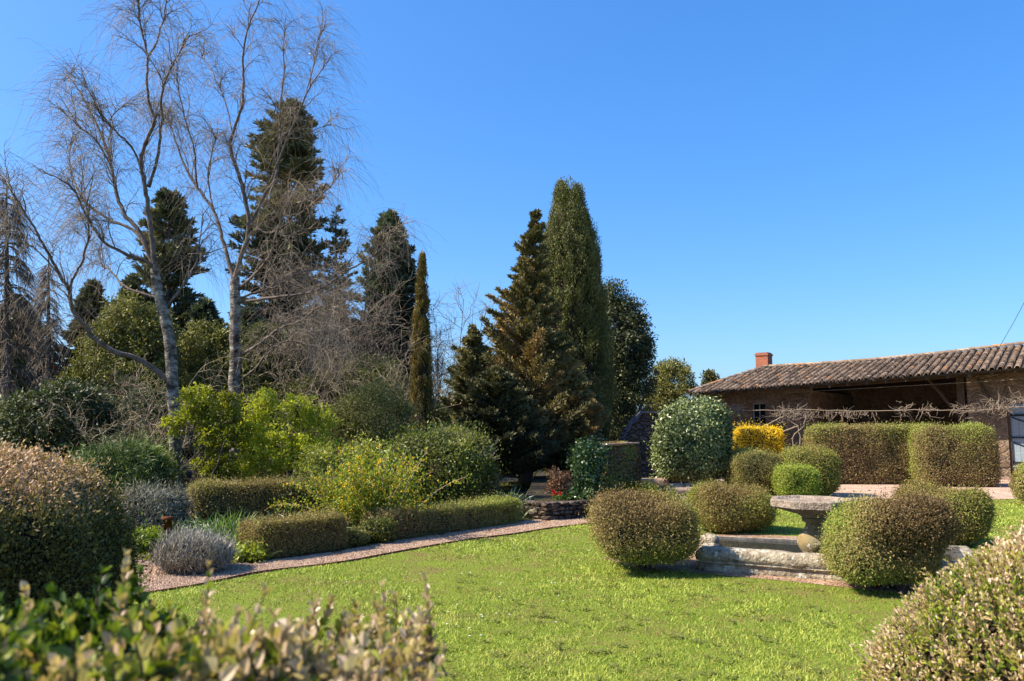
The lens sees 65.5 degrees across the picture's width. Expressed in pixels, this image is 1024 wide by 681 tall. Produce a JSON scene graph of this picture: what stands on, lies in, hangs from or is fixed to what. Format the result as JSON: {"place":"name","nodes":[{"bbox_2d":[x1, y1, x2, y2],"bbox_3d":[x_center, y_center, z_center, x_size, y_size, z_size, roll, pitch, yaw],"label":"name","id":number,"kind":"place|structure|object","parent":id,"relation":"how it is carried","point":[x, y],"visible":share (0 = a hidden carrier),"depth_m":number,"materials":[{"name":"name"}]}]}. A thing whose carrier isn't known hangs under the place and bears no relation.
{"place":"outdoors","nodes":[
{"label":"outdoors","id":0,"kind":"place"},
{"bbox_2d":[240,299,290,471],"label":"tree","id":1,"kind":"object","parent":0,"point":[244,319],"visible":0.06,"depth_m":29.60,"materials":[{"name":"green plant"}]},
{"bbox_2d":[310,295,359,471],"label":"tree","id":2,"kind":"object","parent":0,"point":[336,329],"visible":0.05,"depth_m":28.49,"materials":[{"name":"plant"}]},
{"bbox_2d":[136,517,588,591],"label":"gravel path","id":3,"kind":"structure","parent":0,"point":[339,554],"depth_m":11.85,"materials":[{"name":"beige gravel"}]},
{"bbox_2d":[522,485,663,519],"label":"bed wall","id":4,"kind":"structure","parent":3,"relation":"on","point":[558,510],"depth_m":14.20,"materials":[{"name":"stone"}]},
{"bbox_2d":[0,0,1023,407],"label":"sky","id":5,"kind":"structure","parent":0,"point":[795,181],"materials":[{"name":"blue"}]},
{"bbox_2d":[127,498,1023,680],"bbox_3d":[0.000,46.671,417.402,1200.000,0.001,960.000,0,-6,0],"label":"ground","id":6,"kind":"structure","parent":0,"point":[498,582],"depth_m":7.34,"materials":[{"name":"green plant"}]},
{"bbox_2d":[0,429,173,633],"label":"box mound","id":7,"kind":"object","parent":6,"relation":"on","point":[65,527],"visible":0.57,"depth_m":5.02,"materials":[{"name":"green plant"}]},
{"bbox_2d":[0,547,447,680],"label":"foreground hedge","id":8,"kind":"object","parent":6,"relation":"on","point":[169,645],"visible":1,"depth_m":0.82,"materials":[{"name":"green plant"}]},
{"bbox_2d":[251,320,410,475],"bbox_3d":[-6.287,1.922,26.901,5.999,5.303,3.124,0,-6,0],"label":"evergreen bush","id":9,"kind":"object","parent":6,"relation":"on","point":[295,377],"visible":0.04,"depth_m":26.61,"materials":[{"name":"green plant"}]},
{"bbox_2d":[137,458,551,563],"bbox_3d":[-28.000,5.165,32.634,64.000,0.001,54.000,0,-6,0],"label":"flower bed","id":10,"kind":"object","parent":6,"relation":"on","point":[187,472],"visible":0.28,"depth_m":21.43,"materials":[{"name":"soil"}]},
{"bbox_2d":[0,189,54,406],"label":"larch","id":11,"kind":"object","parent":10,"relation":"on","point":[6,344],"visible":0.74,"depth_m":22.23,"materials":[{"name":"grey plant"}]},
{"bbox_2d":[0,296,64,402],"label":"tree","id":12,"kind":"object","parent":10,"relation":"on","point":[18,361],"visible":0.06,"depth_m":26.67,"materials":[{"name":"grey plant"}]},
{"bbox_2d":[22,256,70,392],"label":"larch","id":13,"kind":"object","parent":10,"relation":"on","point":[52,366],"visible":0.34,"depth_m":26.14,"materials":[{"name":"grey plant"}]},
{"bbox_2d":[0,373,127,463],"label":"evergreen bush","id":14,"kind":"object","parent":10,"relation":"on","point":[16,421],"visible":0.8,"depth_m":18.43,"materials":[{"name":"green plant"}]},
{"bbox_2d":[51,277,108,457],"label":"dark conifer","id":15,"kind":"object","parent":10,"relation":"on","point":[90,294],"visible":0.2,"depth_m":27.91,"materials":[{"name":"green plant"}]},
{"bbox_2d":[1,366,163,458],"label":"bare scrub","id":16,"kind":"object","parent":10,"relation":"on","point":[125,385],"visible":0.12,"depth_m":20.15,"materials":[{"name":"brown plant"}]},
{"bbox_2d":[40,285,188,410],"bbox_3d":[-12.003,1.310,23.976,4.819,6.002,2.864,0,-6,0],"label":"evergreen bush","id":17,"kind":"object","parent":10,"relation":"on","point":[112,334],"visible":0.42,"depth_m":23.72,"materials":[{"name":"green plant"}]},
{"bbox_2d":[81,272,162,381],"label":"dark conifer","id":18,"kind":"object","parent":10,"relation":"on","point":[132,283],"visible":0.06,"depth_m":26.62,"materials":[{"name":"green plant"}]},
{"bbox_2d":[54,410,195,498],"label":"juniper","id":19,"kind":"object","parent":10,"relation":"on","point":[130,457],"visible":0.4,"depth_m":13.39,"materials":[{"name":"green plant"}]},
{"bbox_2d":[0,0,261,503],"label":"birch","id":20,"kind":"object","parent":10,"relation":"on","point":[170,377],"visible":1,"depth_m":14.98,"materials":[{"name":"grey plant"}]},
{"bbox_2d":[36,344,247,481],"bbox_3d":[-8.053,1.822,17.494,4.019,3.452,3.902,-5,-8,40],"label":"bare scrub","id":21,"kind":"object","parent":10,"relation":"on","point":[134,418],"visible":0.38,"depth_m":17.18,"materials":[{"name":"brown plant"}]},
{"bbox_2d":[130,508,172,552],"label":"leafy plant","id":22,"kind":"object","parent":10,"relation":"on","point":[145,534],"visible":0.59,"depth_m":10.38,"materials":[{"name":"green plant"}]},
{"bbox_2d":[106,384,228,486],"bbox_3d":[-9.561,2.584,21.398,4.520,2.904,2.204,0,-6,0],"label":"shrub","id":23,"kind":"object","parent":10,"relation":"on","point":[157,414],"visible":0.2,"depth_m":20.89,"materials":[{"name":"green plant"}]},
{"bbox_2d":[161,516,173,537],"bbox_3d":[-4.629,2.588,10.684,0.166,0.445,0.170,0,-6,0],"label":"rusty post","id":24,"kind":"object","parent":10,"relation":"on","point":[168,524],"visible":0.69,"depth_m":10.65,"materials":[{"name":"metal"}]},
{"bbox_2d":[127,186,209,352],"bbox_3d":[-13.780,-0.662,32.057,4.095,11.508,3.886,-4,-7,32],"label":"spruce","id":25,"kind":"object","parent":10,"relation":"on","point":[181,309],"visible":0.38,"depth_m":32.25,"materials":[{"name":"green plant"}]},
{"bbox_2d":[112,457,226,531],"bbox_3d":[-5.170,2.326,11.531,1.608,1.267,1.517,-2,-6,17],"label":"santolina","id":26,"kind":"object","parent":10,"relation":"on","point":[155,502],"visible":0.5,"depth_m":11.23,"materials":[{"name":"plant"}]},
{"bbox_2d":[162,514,201,533],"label":"shrub","id":27,"kind":"object","parent":10,"relation":"on","point":[182,521],"visible":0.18,"depth_m":11.22,"materials":[{"name":"green plant"}]},
{"bbox_2d":[139,502,248,576],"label":"lavender","id":28,"kind":"object","parent":10,"relation":"on","point":[188,551],"visible":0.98,"depth_m":8.89,"materials":[{"name":"grey plant"}]},
{"bbox_2d":[176,295,228,463],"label":"dark conifer","id":29,"kind":"object","parent":10,"relation":"on","point":[204,308],"visible":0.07,"depth_m":27.94,"materials":[{"name":"green plant"}]},
{"bbox_2d":[159,382,253,490],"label":"spring shrub","id":30,"kind":"object","parent":10,"relation":"on","point":[213,461],"visible":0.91,"depth_m":14.00,"materials":[{"name":"green plant"}]},
{"bbox_2d":[148,508,270,547],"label":"daffodil clump","id":31,"kind":"object","parent":10,"relation":"on","point":[228,526],"visible":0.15,"depth_m":10.69,"materials":[{"name":"green plant"}]},
{"bbox_2d":[165,317,288,472],"bbox_3d":[-9.123,1.803,24.937,4.374,5.152,2.400,0,-6,0],"label":"evergreen bush","id":32,"kind":"object","parent":10,"relation":"on","point":[203,348],"visible":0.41,"depth_m":24.75,"materials":[{"name":"green plant"}]},
{"bbox_2d":[226,522,269,563],"bbox_3d":[-3.229,2.465,9.754,0.648,0.550,0.561,0,-6,0],"label":"hellebore","id":33,"kind":"object","parent":10,"relation":"on","point":[255,553],"visible":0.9,"depth_m":9.65,"materials":[{"name":"green plant"}]},
{"bbox_2d":[222,529,281,559],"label":"daffodil clump","id":34,"kind":"object","parent":10,"relation":"on","point":[231,538],"visible":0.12,"depth_m":10.18,"materials":[{"name":"green plant"}]},
{"bbox_2d":[182,469,353,527],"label":"box hedge","id":35,"kind":"object","parent":10,"relation":"on","point":[221,496],"visible":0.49,"depth_m":12.46,"materials":[{"name":"green plant"}]},
{"bbox_2d":[225,97,331,461],"bbox_3d":[-9.860,-2.747,34.562,5.288,16.175,5.442,-5,-8,40],"label":"spruce","id":36,"kind":"object","parent":10,"relation":"on","point":[301,152],"visible":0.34,"depth_m":34.04,"materials":[{"name":"green plant"}]},
{"bbox_2d":[121,0,438,481],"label":"birch","id":37,"kind":"object","parent":10,"relation":"on","point":[236,353],"visible":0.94,"depth_m":17.61,"materials":[{"name":"grey plant"}]},
{"bbox_2d":[226,386,344,481],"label":"spring shrub","id":38,"kind":"object","parent":10,"relation":"on","point":[296,443],"visible":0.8,"depth_m":14.39,"materials":[{"name":"green plant"}]},
{"bbox_2d":[230,504,354,559],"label":"box hedge","id":39,"kind":"object","parent":10,"relation":"on","point":[309,532],"visible":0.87,"depth_m":10.22,"materials":[{"name":"green plant"}]},
{"bbox_2d":[227,179,413,475],"bbox_3d":[-5.731,-0.137,24.477,5.905,8.839,6.912,2,-6,-18],"label":"bare tree","id":40,"kind":"object","parent":10,"relation":"on","point":[369,335],"visible":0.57,"depth_m":24.33,"materials":[{"name":"grey plant"}]},
{"bbox_2d":[241,354,409,450],"bbox_3d":[-5.703,2.368,24.310,5.545,3.997,2.553,0,-6,0],"label":"shrub","id":41,"kind":"object","parent":10,"relation":"on","point":[293,388],"visible":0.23,"depth_m":23.98,"materials":[{"name":"green plant"}]},
{"bbox_2d":[312,204,360,319],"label":"young spruce","id":42,"kind":"object","parent":10,"relation":"on","point":[338,232],"visible":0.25,"depth_m":33.54,"materials":[{"name":"green plant"}]},
{"bbox_2d":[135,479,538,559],"bbox_3d":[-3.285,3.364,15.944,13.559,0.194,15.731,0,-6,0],"label":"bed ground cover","id":43,"kind":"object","parent":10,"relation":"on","point":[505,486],"visible":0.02,"depth_m":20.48,"materials":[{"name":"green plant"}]},
{"bbox_2d":[210,305,467,477],"bbox_3d":[-4.194,1.646,19.539,6.494,4.244,6.884,0,-6,0],"label":"bare scrub","id":44,"kind":"object","parent":10,"relation":"on","point":[311,384],"visible":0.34,"depth_m":19.09,"materials":[{"name":"brown plant"}]},
{"bbox_2d":[289,436,402,487],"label":"mixed shrub","id":45,"kind":"object","parent":10,"relation":"on","point":[312,457],"visible":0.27,"depth_m":13.71,"materials":[{"name":"green plant"}]},
{"bbox_2d":[305,330,411,469],"bbox_3d":[-3.688,1.734,21.756,4.027,4.530,3.449,-5,-8,42],"label":"bare scrub","id":46,"kind":"object","parent":10,"relation":"on","point":[334,373],"visible":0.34,"depth_m":21.96,"materials":[{"name":"brown plant"}]},
{"bbox_2d":[345,521,375,546],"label":"shrub","id":47,"kind":"object","parent":10,"relation":"on","point":[361,537],"visible":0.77,"depth_m":10.93,"materials":[{"name":"green plant"}]},
{"bbox_2d":[314,375,424,466],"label":"olive shrub","id":48,"kind":"object","parent":10,"relation":"on","point":[352,404],"visible":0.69,"depth_m":16.42,"materials":[{"name":"green plant"}]},
{"bbox_2d":[266,426,475,530],"bbox_3d":[-2.291,2.172,12.057,2.743,1.743,2.432,4,-8,-36],"label":"forsythia","id":49,"kind":"object","parent":10,"relation":"on","point":[366,494],"visible":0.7,"depth_m":11.97,"materials":[{"name":"green plant"}]},
{"bbox_2d":[357,512,400,543],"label":"shrub","id":50,"kind":"object","parent":10,"relation":"on","point":[383,533],"visible":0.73,"depth_m":11.22,"materials":[{"name":"green plant"}]},
{"bbox_2d":[351,208,432,389],"bbox_3d":[-4.613,-0.120,30.176,3.393,10.016,3.258,0,-6,0],"label":"blue conifer","id":51,"kind":"object","parent":10,"relation":"on","point":[407,287],"visible":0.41,"depth_m":29.78,"materials":[{"name":"grey plant"}]},
{"bbox_2d":[409,250,434,431],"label":"slim cypress","id":52,"kind":"object","parent":10,"relation":"on","point":[421,390],"visible":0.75,"depth_m":19.56,"materials":[{"name":"green plant"}]},
{"bbox_2d":[386,390,458,438],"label":"evergreen bush","id":53,"kind":"object","parent":10,"relation":"on","point":[443,416],"visible":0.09,"depth_m":25.51,"materials":[{"name":"green plant"}]},
{"bbox_2d":[359,490,522,539],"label":"box hedge","id":54,"kind":"object","parent":10,"relation":"on","point":[463,514],"visible":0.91,"depth_m":12.44,"materials":[{"name":"green plant"}]},
{"bbox_2d":[381,274,500,413],"bbox_3d":[-2.314,1.234,29.482,5.209,7.181,4.054,-3,-7,28],"label":"bare tree","id":55,"kind":"object","parent":10,"relation":"on","point":[437,391],"visible":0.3,"depth_m":29.13,"materials":[{"name":"grey plant"}]},
{"bbox_2d":[372,410,515,506],"bbox_3d":[-1.502,2.210,14.923,3.143,2.203,2.643,0,-6,0],"label":"shrub dome","id":56,"kind":"object","parent":10,"relation":"on","point":[450,450],"visible":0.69,"depth_m":14.39,"materials":[{"name":"green plant"}]},
{"bbox_2d":[439,323,491,426],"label":"brown conifer","id":57,"kind":"object","parent":10,"relation":"on","point":[471,364],"visible":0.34,"depth_m":21.50,"materials":[{"name":"grey plant"}]},
{"bbox_2d":[456,471,502,497],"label":"shrub","id":58,"kind":"object","parent":10,"relation":"on","point":[495,485],"visible":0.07,"depth_m":14.85,"materials":[{"name":"green plant"}]},
{"bbox_2d":[455,363,560,488],"bbox_3d":[-0.193,2.219,20.508,2.990,3.285,2.993,0,-6,0],"label":"brown conifer","id":59,"kind":"object","parent":10,"relation":"on","point":[507,416],"visible":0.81,"depth_m":20.04,"materials":[{"name":"grey plant"}]},
{"bbox_2d":[483,484,542,516],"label":"iris clump","id":60,"kind":"object","parent":10,"relation":"on","point":[522,497],"visible":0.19,"depth_m":14.58,"materials":[{"name":"green plant"}]},
{"bbox_2d":[441,208,608,484],"bbox_3d":[0.326,0.122,23.022,4.934,8.013,4.211,0,-6,0],"label":"brown conifer","id":61,"kind":"object","parent":10,"relation":"on","point":[535,361],"visible":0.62,"depth_m":22.45,"materials":[{"name":"grey plant"}]},
{"bbox_2d":[519,500,545,517],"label":"dry grass tuft","id":62,"kind":"object","parent":10,"relation":"on","point":[523,510],"visible":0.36,"depth_m":14.26,"materials":[{"name":"green plant"}]},
{"bbox_2d":[543,465,573,498],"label":"rose shrub","id":63,"kind":"object","parent":10,"relation":"on","point":[559,478],"visible":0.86,"depth_m":14.81,"materials":[{"name":"brown plant"}]},
{"bbox_2d":[540,368,610,475],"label":"brown conifer","id":64,"kind":"object","parent":10,"relation":"on","point":[577,397],"visible":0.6,"depth_m":21.91,"materials":[{"name":"grey plant"}]},
{"bbox_2d":[533,176,618,475],"bbox_3d":[1.842,-0.472,25.990,3.353,10.023,3.121,0,-6,0],"label":"italian cypress","id":65,"kind":"object","parent":10,"relation":"on","point":[577,290],"visible":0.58,"depth_m":25.27,"materials":[{"name":"green plant"}]},
{"bbox_2d":[641,478,668,486],"bbox_3d":[3.337,3.684,20.313,1.288,0.358,0.492,0,-6,0],"label":"stone step","id":66,"kind":"object","parent":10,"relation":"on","point":[659,480],"visible":0.26,"depth_m":20.10,"materials":[{"name":"beige stone"}]},
{"bbox_2d":[135,523,588,594],"bbox_3d":[-1.666,2.751,10.179,0.389,0.032,9.392,-5,-8,39],"label":"lawn edging","id":67,"kind":"object","parent":6,"relation":"on","point":[231,577],"visible":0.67,"depth_m":9.80,"materials":[{"name":"metal"}]},
{"bbox_2d":[148,518,884,628],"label":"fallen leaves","id":68,"kind":"object","parent":6,"relation":"on","point":[499,574],"visible":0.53,"depth_m":8.60,"materials":[{"name":"brown plant"}]},
{"bbox_2d":[128,526,966,680],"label":"lawn weeds","id":69,"kind":"object","parent":6,"relation":"on","point":[817,669],"visible":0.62,"depth_m":6.33,"materials":[{"name":"green plant"}]},
{"bbox_2d":[526,475,653,501],"bbox_3d":[1.878,3.352,18.497,2.936,0.001,8.690,0,-6,3],"label":"raised bed","id":70,"kind":"object","parent":6,"relation":"on","point":[538,483],"visible":0.25,"depth_m":17.13,"materials":[{"name":"soil"}]},
{"bbox_2d":[552,490,561,500],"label":"tulips","id":71,"kind":"object","parent":70,"relation":"on","point":[556,494],"visible":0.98,"depth_m":14.48,"materials":[{"name":"red plant"}]},
{"bbox_2d":[553,476,597,499],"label":"leafy plant","id":72,"kind":"object","parent":70,"relation":"on","point":[583,494],"visible":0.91,"depth_m":14.66,"materials":[{"name":"green plant"}]},
{"bbox_2d":[561,429,615,495],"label":"ivy pillar","id":73,"kind":"structure","parent":70,"relation":"on","point":[588,459],"depth_m":15.22,"materials":[{"name":"green plant"}]},
{"bbox_2d":[596,465,624,496],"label":"leafy plant","id":74,"kind":"object","parent":70,"relation":"on","point":[608,486],"visible":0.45,"depth_m":15.21,"materials":[{"name":"green plant"}]},
{"bbox_2d":[600,441,641,485],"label":"overgrown low wall","id":75,"kind":"structure","parent":70,"relation":"on","point":[625,459],"depth_m":16.84,"materials":[{"name":"plant"}]},
{"bbox_2d":[622,474,660,493],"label":"leafy plant","id":76,"kind":"object","parent":70,"relation":"on","point":[629,484],"visible":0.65,"depth_m":16.21,"materials":[{"name":"green plant"}]},
{"bbox_2d":[652,481,678,493],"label":"leaf tuft","id":77,"kind":"object","parent":70,"relation":"on","point":[665,488],"visible":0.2,"depth_m":16.86,"materials":[{"name":"green plant"}]},
{"bbox_2d":[682,472,787,534],"bbox_3d":[3.520,2.583,12.737,1.787,0.972,1.546,0,-6,0],"label":"box ball","id":78,"kind":"object","parent":6,"relation":"on","point":[735,508],"visible":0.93,"depth_m":12.25,"materials":[{"name":"green plant"}]},
{"bbox_2d":[602,534,920,592],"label":"basin surround earth","id":79,"kind":"structure","parent":6,"relation":"on","point":[792,579],"depth_m":8.90,"materials":[{"name":"brown soil"}]},
{"bbox_2d":[575,474,713,570],"bbox_3d":[1.535,2.074,9.295,1.589,1.241,1.707,0,-6,0],"label":"box ball","id":80,"kind":"object","parent":79,"relation":"on","point":[642,529],"visible":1,"depth_m":8.79,"materials":[{"name":"green plant"}]},
{"bbox_2d":[695,533,972,586],"bbox_3d":[3.863,2.577,9.738,3.334,0.274,2.627,-3,-7,23],"label":"stone basin","id":81,"kind":"object","parent":79,"relation":"on","point":[720,558],"visible":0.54,"depth_m":8.90,"materials":[{"name":"stone"}]},
{"bbox_2d":[770,495,854,552],"bbox_3d":[3.620,2.280,9.531,0.962,0.769,0.960,-2,-7,21],"label":"stone birdbath","id":82,"kind":"object","parent":81,"relation":"in","point":[809,509],"visible":0.63,"depth_m":9.41,"materials":[{"name":"stone"}]},
{"bbox_2d":[719,539,952,560],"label":"water","id":83,"kind":"structure","parent":81,"relation":"in","point":[782,546],"depth_m":10.72,"materials":[{"name":"grey liquid"}]},
{"bbox_2d":[807,474,970,590],"bbox_3d":[3.776,1.968,8.175,1.545,1.212,1.448,0,-6,0],"label":"box ball","id":84,"kind":"object","parent":79,"relation":"on","point":[870,542],"visible":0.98,"depth_m":7.76,"materials":[{"name":"green plant"}]},
{"bbox_2d":[846,520,1023,680],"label":"foreground mound","id":85,"kind":"object","parent":6,"relation":"on","point":[963,620],"visible":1,"depth_m":2.29,"materials":[{"name":"green plant"}]},
{"bbox_2d":[885,474,1002,545],"bbox_3d":[6.096,2.398,11.286,1.538,1.027,1.537,0,-6,0],"label":"box ball","id":86,"kind":"object","parent":6,"relation":"on","point":[978,521],"visible":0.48,"depth_m":10.87,"materials":[{"name":"green plant"}]},
{"bbox_2d":[1006,460,1023,503],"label":"bush","id":87,"kind":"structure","parent":6,"relation":"on","point":[1017,486],"depth_m":16.86,"materials":[{"name":"green plant"}]},
{"bbox_2d":[669,477,1019,501],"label":"gravel courtyard","id":88,"kind":"structure","parent":0,"point":[1004,489],"depth_m":20.80,"materials":[{"name":"beige gravel"}]},
{"bbox_2d":[603,276,662,441],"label":"holm oak","id":89,"kind":"object","parent":88,"relation":"on","point":[634,353],"visible":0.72,"depth_m":28.08,"materials":[{"name":"green plant"}]},
{"bbox_2d":[617,411,706,482],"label":"ruined wall","id":90,"kind":"structure","parent":88,"relation":"on","point":[638,428],"depth_m":23.33,"materials":[{"name":"stone"}]},
{"bbox_2d":[644,355,698,411],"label":"evergreen tree","id":91,"kind":"object","parent":88,"relation":"on","point":[672,372],"visible":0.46,"depth_m":31.56,"materials":[{"name":"green plant"}]},
{"bbox_2d":[667,487,692,497],"bbox_3d":[3.867,3.345,17.148,1.254,0.361,0.416,1,-6,-5],"label":"stone bench","id":92,"kind":"object","parent":88,"relation":"on","point":[684,489],"visible":0.12,"depth_m":16.97,"materials":[{"name":"stone"}]},
{"bbox_2d":[643,389,746,486],"bbox_3d":[4.544,2.560,20.269,2.361,2.631,2.412,4,-7,-32],"label":"camellia","id":93,"kind":"object","parent":88,"relation":"on","point":[690,440],"visible":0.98,"depth_m":19.50,"materials":[{"name":"green plant"}]},
{"bbox_2d":[698,368,720,398],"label":"evergreen tree","id":94,"kind":"object","parent":88,"relation":"on","point":[708,375],"visible":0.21,"depth_m":39.86,"materials":[{"name":"green plant"}]},
{"bbox_2d":[720,445,785,493],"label":"bush","id":95,"kind":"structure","parent":88,"relation":"on","point":[748,465],"depth_m":18.95,"materials":[{"name":"green plant"}]},
{"bbox_2d":[731,418,792,454],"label":"forsythia hedge","id":96,"kind":"object","parent":88,"relation":"on","point":[771,437],"visible":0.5,"depth_m":23.71,"materials":[{"name":"yellow plant"}]},
{"bbox_2d":[765,460,824,495],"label":"bush","id":97,"kind":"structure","parent":88,"relation":"on","point":[794,479],"depth_m":17.54,"materials":[{"name":"green plant"}]},
{"bbox_2d":[775,443,843,495],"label":"bush","id":98,"kind":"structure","parent":88,"relation":"on","point":[825,461],"depth_m":18.59,"materials":[{"name":"green plant"}]},
{"bbox_2d":[686,341,1023,479],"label":"stone barn","id":99,"kind":"structure","parent":88,"relation":"on","point":[764,385],"depth_m":29.02,"materials":[{"name":"stone"}]},
{"bbox_2d":[749,399,768,426],"bbox_3d":[9.313,2.742,29.938,0.731,1.028,0.230,-5,-8,37],"label":"window","id":100,"kind":"structure","parent":99,"relation":"in","point":[760,405],"depth_m":30.01,"materials":[{"name":"black glass"}]},
{"bbox_2d":[723,391,1023,447],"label":"wisteria","id":101,"kind":"object","parent":99,"relation":"attached to","point":[841,413],"visible":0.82,"depth_m":26.73,"materials":[{"name":"brown plant"}]},
{"bbox_2d":[786,378,1023,392],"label":"eave cable","id":102,"kind":"object","parent":99,"relation":"attached to","point":[909,385],"visible":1,"depth_m":25.74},
{"bbox_2d":[1010,404,1023,469],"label":"door","id":103,"kind":"structure","parent":99,"relation":"in","point":[1017,425],"depth_m":25.01,"materials":[{"name":"blue paint"}]},
{"bbox_2d":[801,415,925,484],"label":"clipped hedge","id":104,"kind":"object","parent":88,"relation":"on","point":[875,453],"visible":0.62,"depth_m":22.74,"materials":[{"name":"green plant"}]},
{"bbox_2d":[904,418,1004,486],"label":"clipped hedge","id":105,"kind":"object","parent":88,"relation":"on","point":[961,453],"visible":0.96,"depth_m":21.75,"materials":[{"name":"green plant"}]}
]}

